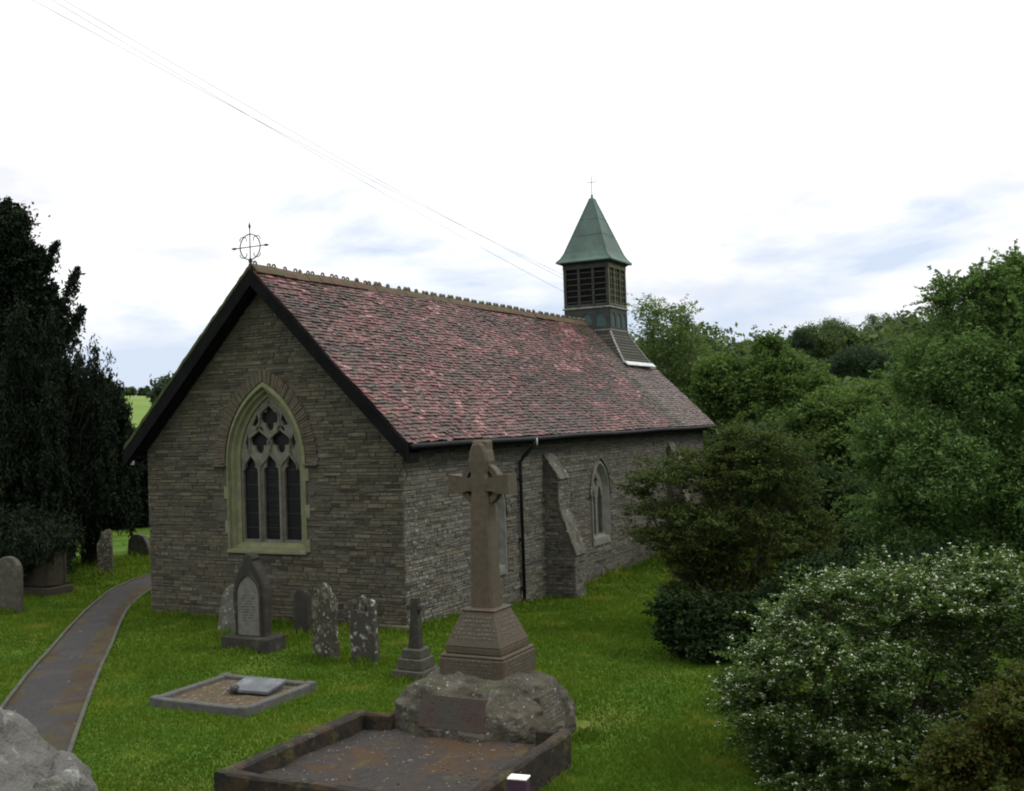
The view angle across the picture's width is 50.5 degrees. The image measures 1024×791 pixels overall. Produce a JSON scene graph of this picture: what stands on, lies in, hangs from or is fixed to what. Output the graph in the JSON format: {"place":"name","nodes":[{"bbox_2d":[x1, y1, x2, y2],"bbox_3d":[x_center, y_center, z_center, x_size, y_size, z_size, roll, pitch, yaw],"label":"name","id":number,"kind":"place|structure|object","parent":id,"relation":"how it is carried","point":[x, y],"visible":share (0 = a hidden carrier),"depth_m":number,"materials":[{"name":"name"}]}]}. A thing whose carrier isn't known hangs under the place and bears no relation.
{"place":"outdoors","nodes":[
{"label":"outdoors","id":0,"kind":"place"},
{"bbox_2d":[4,575,151,751],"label":"path","id":1,"kind":"structure","parent":0,"point":[47,699],"depth_m":18.00,"materials":[{"name":"grey asphalt"}]},
{"bbox_2d":[0,385,1023,790],"bbox_3d":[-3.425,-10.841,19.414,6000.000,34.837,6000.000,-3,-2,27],"label":"ground","id":2,"kind":"structure","parent":0,"point":[140,405],"depth_m":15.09,"materials":[{"name":"green plant"}]},
{"bbox_2d":[0,556,23,613],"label":"gravestone","id":3,"kind":"object","parent":2,"relation":"on","point":[11,583],"visible":0.91,"depth_m":24.56,"materials":[{"name":"grey stone"}]},
{"bbox_2d":[0,195,86,374],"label":"spreading yew","id":4,"kind":"object","parent":2,"relation":"on","point":[27,264],"visible":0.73,"depth_m":34.48,"materials":[{"name":"green plant"}]},
{"bbox_2d":[20,543,72,596],"bbox_3d":[-11.889,4.436,27.461,1.320,1.340,0.800,-3,-2,29],"label":"chest tomb","id":5,"kind":"object","parent":2,"relation":"on","point":[51,583],"visible":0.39,"depth_m":27.16,"materials":[{"name":"stone"}]},
{"bbox_2d":[0,707,97,790],"bbox_3d":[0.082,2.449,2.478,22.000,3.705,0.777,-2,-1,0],"label":"boulder","id":6,"kind":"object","parent":2,"relation":"on","point":[31,759],"depth_m":2.58,"materials":[{"name":"stone"}]},
{"bbox_2d":[0,297,144,585],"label":"irish yew","id":7,"kind":"object","parent":2,"relation":"on","point":[66,431],"visible":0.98,"depth_m":30.80,"materials":[{"name":"green plant"}]},
{"bbox_2d":[0,573,150,708],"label":"path kerb","id":8,"kind":"structure","parent":2,"relation":"on","point":[17,686],"depth_m":20.10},
{"bbox_2d":[81,530,100,564],"bbox_3d":[-12.765,4.621,32.896,0.622,1.400,0.133,-1,-1,7],"label":"gravestone","id":9,"kind":"object","parent":2,"relation":"on","point":[90,548],"visible":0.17,"depth_m":32.83,"materials":[{"name":"black stone"}]},
{"bbox_2d":[97,529,113,573],"bbox_3d":[-11.432,4.486,30.476,0.420,1.450,0.145,-3,-1,-8],"label":"gravestone","id":10,"kind":"object","parent":2,"relation":"on","point":[105,561],"visible":0.85,"depth_m":30.41,"materials":[{"name":"grey stone"}]},
{"bbox_2d":[67,589,150,752],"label":"path kerb","id":11,"kind":"structure","parent":2,"relation":"on","point":[80,720],"depth_m":17.02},
{"bbox_2d":[104,408,149,529],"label":"cypress tree","id":12,"kind":"object","parent":2,"relation":"on","point":[143,496],"visible":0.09,"depth_m":45.58,"materials":[{"name":"green plant"}]},
{"bbox_2d":[124,386,137,395],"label":"hillside tree","id":13,"kind":"object","parent":2,"relation":"on","point":[129,390],"visible":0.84,"depth_m":258.96,"materials":[{"name":"green plant"}]},
{"bbox_2d":[128,534,149,555],"bbox_3d":[-12.015,4.909,35.034,0.841,0.870,0.224,-2,-1,17],"label":"gravestone","id":14,"kind":"object","parent":2,"relation":"on","point":[141,543],"visible":0.67,"depth_m":34.93,"materials":[{"name":"grey stone"}]},
{"bbox_2d":[136,387,150,395],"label":"hillside tree","id":15,"kind":"object","parent":2,"relation":"on","point":[140,389],"visible":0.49,"depth_m":298.82,"materials":[{"name":"green plant"}]},
{"bbox_2d":[141,371,172,402],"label":"tree","id":16,"kind":"object","parent":2,"relation":"on","point":[158,386],"visible":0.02,"depth_m":43.71,"materials":[{"name":"green plant"}]},
{"bbox_2d":[217,584,235,633],"bbox_3d":[-5.347,4.232,21.046,0.721,1.150,0.123,6,-2,23],"label":"gravestone","id":17,"kind":"object","parent":2,"relation":"on","point":[226,617],"visible":0.31,"depth_m":21.07,"materials":[{"name":"grey stone"}]},
{"bbox_2d":[150,672,315,717],"bbox_3d":[-4.100,4.445,16.036,1.790,0.220,1.610,-3,-2,27],"label":"kerbed grave","id":18,"kind":"object","parent":2,"relation":"on","point":[212,695],"visible":0.78,"depth_m":15.77,"materials":[{"name":"grey stone"}]},
{"bbox_2d":[227,676,285,694],"bbox_3d":[-3.809,4.329,16.130,0.720,0.160,0.567,-2,2,23],"label":"grave tablet","id":19,"kind":"object","parent":18,"relation":"on","point":[257,685],"visible":1,"depth_m":16.05,"materials":[{"name":"grey stone"}]},
{"bbox_2d":[221,552,285,653],"bbox_3d":[-4.684,3.809,19.589,1.088,1.954,0.528,-3,-2,27],"label":"gravestone","id":20,"kind":"object","parent":2,"relation":"on","point":[252,597],"visible":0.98,"depth_m":19.45,"materials":[{"name":"stone"}]},
{"bbox_2d":[293,589,310,634],"bbox_3d":[-4.007,4.219,20.744,0.361,1.030,0.104,-5,-6,27],"label":"gravestone","id":21,"kind":"object","parent":2,"relation":"on","point":[302,607],"visible":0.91,"depth_m":20.70,"materials":[{"name":"grey stone"}]},
{"bbox_2d":[312,582,339,658],"bbox_3d":[-3.189,3.924,18.548,0.546,1.450,0.115,0,2,30],"label":"gravestone","id":22,"kind":"object","parent":2,"relation":"on","point":[325,618],"visible":0.89,"depth_m":18.48,"materials":[{"name":"grey stone"}]},
{"bbox_2d":[348,595,379,662],"bbox_3d":[-2.472,3.978,18.130,0.502,1.270,0.135,-5,-2,25],"label":"gravestone","id":23,"kind":"object","parent":2,"relation":"on","point":[363,626],"visible":0.92,"depth_m":18.06,"materials":[{"name":"grey stone"}]},
{"bbox_2d":[214,709,571,790],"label":"kerbed enclosure","id":24,"kind":"object","parent":2,"relation":"on","point":[361,750],"visible":1,"depth_m":12.00,"materials":[{"name":"stone"}]},
{"bbox_2d":[393,597,438,680],"bbox_3d":[-1.507,3.835,16.970,0.540,1.340,0.540,-1,-1,24],"label":"stepped cross","id":25,"kind":"object","parent":2,"relation":"on","point":[417,657],"visible":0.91,"depth_m":16.88,"materials":[{"name":"grey stone"}]},
{"bbox_2d":[123,176,716,631],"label":"stone church","id":26,"kind":"structure","parent":2,"relation":"on","point":[309,432],"depth_m":23.23,"materials":[{"name":"grey stone"}]},
{"bbox_2d":[224,382,310,554],"bbox_3d":[-5.037,1.487,22.502,2.228,3.545,0.390,-3,-2,27],"label":"gable window","id":27,"kind":"structure","parent":26,"relation":"in","point":[268,511],"depth_m":22.62,"materials":[{"name":"stone"}]},
{"bbox_2d":[496,494,510,574],"bbox_3d":[-0.540,2.809,24.076,0.380,2.430,1.600,-3,-2,27],"label":"side window","id":28,"kind":"structure","parent":26,"relation":"in","point":[501,505],"depth_m":24.52,"materials":[{"name":"stone"}]},
{"bbox_2d":[588,455,612,546],"bbox_3d":[2.317,2.849,29.713,0.380,2.430,1.600,-3,-2,27],"label":"side window","id":29,"kind":"structure","parent":26,"relation":"in","point":[600,490],"depth_m":29.96,"materials":[{"name":"stone"}]},
{"bbox_2d":[393,440,576,744],"bbox_3d":[-0.401,2.462,13.738,2.167,3.776,1.851,-3,-2,27],"label":"memorial cross","id":30,"kind":"object","parent":2,"relation":"on","point":[484,682],"visible":0.88,"depth_m":13.53,"materials":[{"name":"stone"}]},
{"bbox_2d":[507,774,529,790],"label":"marker block","id":31,"kind":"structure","parent":2,"relation":"on","point":[518,782],"depth_m":10.63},
{"bbox_2d":[627,293,725,402],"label":"alder tree","id":32,"kind":"object","parent":2,"relation":"on","point":[680,375],"visible":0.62,"depth_m":51.53,"materials":[{"name":"green plant"}]},
{"bbox_2d":[691,326,702,363],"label":"utility pole","id":33,"kind":"object","parent":2,"relation":"on","point":[693,328],"visible":0.15,"depth_m":78.40,"materials":[{"name":"brown wood"}]},
{"bbox_2d":[53,0,658,339],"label":"overhead cable","id":34,"kind":"object","parent":33,"relation":"attached to","point":[293,141],"visible":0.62,"depth_m":42.59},
{"bbox_2d":[33,0,691,331],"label":"overhead cable","id":35,"kind":"object","parent":33,"relation":"attached to","point":[282,133],"visible":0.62,"depth_m":41.07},
{"bbox_2d":[64,0,689,339],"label":"overhead cable","id":36,"kind":"object","parent":33,"relation":"attached to","point":[289,129],"visible":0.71,"depth_m":40.96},
{"bbox_2d":[640,584,768,664],"bbox_3d":[3.517,3.865,17.664,2.660,1.599,2.042,-1,-1,-22],"label":"evergreen shrub","id":37,"kind":"object","parent":2,"relation":"on","point":[696,629],"visible":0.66,"depth_m":17.45,"materials":[{"name":"green plant"}]},
{"bbox_2d":[616,410,865,613],"bbox_3d":[4.141,2.523,19.966,4.235,4.503,3.203,-3,-2,27],"label":"thorn tree","id":38,"kind":"object","parent":2,"relation":"on","point":[703,556],"visible":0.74,"depth_m":19.79,"materials":[{"name":"green plant"}]},
{"bbox_2d":[686,324,843,445],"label":"broadleaf tree","id":39,"kind":"object","parent":2,"relation":"on","point":[764,385],"visible":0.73,"depth_m":45.17,"materials":[{"name":"green plant"}]},
{"bbox_2d":[693,419,898,530],"bbox_3d":[11.797,3.019,37.105,12.153,5.804,38.790,-1,-2,-33],"label":"thicket","id":40,"kind":"object","parent":2,"relation":"on","point":[746,504],"visible":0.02,"depth_m":39.70,"materials":[{"name":"green plant"}]},
{"bbox_2d":[629,306,974,383],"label":"thicket","id":41,"kind":"object","parent":2,"relation":"on","point":[871,336],"visible":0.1,"depth_m":194.47,"materials":[{"name":"green plant"}]},
{"bbox_2d":[786,326,819,358],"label":"hillside tree","id":42,"kind":"object","parent":2,"relation":"on","point":[802,339],"visible":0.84,"depth_m":184.46,"materials":[{"name":"green plant"}]},
{"bbox_2d":[789,348,827,374],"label":"hillside tree","id":43,"kind":"object","parent":2,"relation":"on","point":[816,362],"visible":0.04,"depth_m":139.96,"materials":[{"name":"green plant"}]},
{"bbox_2d":[726,423,911,556],"bbox_3d":[10.054,2.974,30.936,8.181,4.616,4.758,-2,-1,-7],"label":"understorey tree","id":44,"kind":"object","parent":2,"relation":"on","point":[838,484],"visible":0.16,"depth_m":30.55,"materials":[{"name":"green plant"}]},
{"bbox_2d":[789,316,849,366],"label":"hillside tree","id":45,"kind":"object","parent":2,"relation":"on","point":[829,340],"visible":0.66,"depth_m":187.82,"materials":[{"name":"green plant"}]},
{"bbox_2d":[814,316,857,343],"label":"hillside tree","id":46,"kind":"object","parent":2,"relation":"on","point":[824,321],"visible":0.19,"depth_m":193.29,"materials":[{"name":"green plant"}]},
{"bbox_2d":[775,372,912,508],"bbox_3d":[12.000,2.125,36.937,7.298,5.924,5.400,-1,-2,-28],"label":"broadleaf tree","id":47,"kind":"object","parent":2,"relation":"on","point":[828,411],"visible":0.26,"depth_m":35.60,"materials":[{"name":"green plant"}]},
{"bbox_2d":[676,375,1011,430],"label":"thicket","id":48,"kind":"object","parent":2,"relation":"on","point":[847,379],"depth_m":79.04,"materials":[{"name":"green plant"}]},
{"bbox_2d":[825,341,893,383],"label":"hillside tree","id":49,"kind":"object","parent":2,"relation":"on","point":[861,362],"visible":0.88,"depth_m":117.77,"materials":[{"name":"green plant"}]},
{"bbox_2d":[701,540,1023,790],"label":"flowering shrub","id":50,"kind":"object","parent":2,"relation":"on","point":[886,657],"visible":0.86,"depth_m":11.94,"materials":[{"name":"green plant"}]},
{"bbox_2d":[743,533,1005,650],"bbox_3d":[5.724,3.453,17.466,4.234,2.423,2.272,-2,-1,-3],"label":"evergreen shrub","id":51,"kind":"object","parent":2,"relation":"on","point":[846,558],"visible":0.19,"depth_m":17.27,"materials":[{"name":"green plant"}]},
{"bbox_2d":[859,313,899,331],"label":"hillside tree","id":52,"kind":"object","parent":2,"relation":"on","point":[871,317],"visible":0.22,"depth_m":210.38,"materials":[{"name":"green plant"}]},
{"bbox_2d":[871,332,912,369],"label":"hillside tree","id":53,"kind":"object","parent":2,"relation":"on","point":[885,344],"visible":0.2,"depth_m":128.10,"materials":[{"name":"green plant"}]},
{"bbox_2d":[886,343,914,376],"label":"hillside tree","id":54,"kind":"object","parent":2,"relation":"on","point":[895,363],"visible":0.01,"depth_m":90.61,"materials":[{"name":"green plant"}]},
{"bbox_2d":[892,316,917,328],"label":"hillside tree","id":55,"kind":"object","parent":2,"relation":"on","point":[903,322],"visible":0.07,"depth_m":213.44,"materials":[{"name":"green plant"}]},
{"bbox_2d":[831,239,1023,579],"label":"ash tree","id":56,"kind":"object","parent":2,"relation":"on","point":[937,467],"visible":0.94,"depth_m":23.98,"materials":[{"name":"green plant"}]},
{"bbox_2d":[916,320,940,343],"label":"hillside tree","id":57,"kind":"object","parent":2,"relation":"on","point":[923,326],"visible":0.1,"depth_m":159.38,"materials":[{"name":"green plant"}]},
{"bbox_2d":[885,658,1023,790],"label":"reddish shrub","id":58,"kind":"object","parent":2,"relation":"on","point":[982,749],"visible":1,"depth_m":8.45,"materials":[{"name":"green plant"}]},
{"bbox_2d":[0,0,1023,395],"label":"sky","id":59,"kind":"structure","parent":0,"point":[778,163],"materials":[{"name":"white"}]}
]}

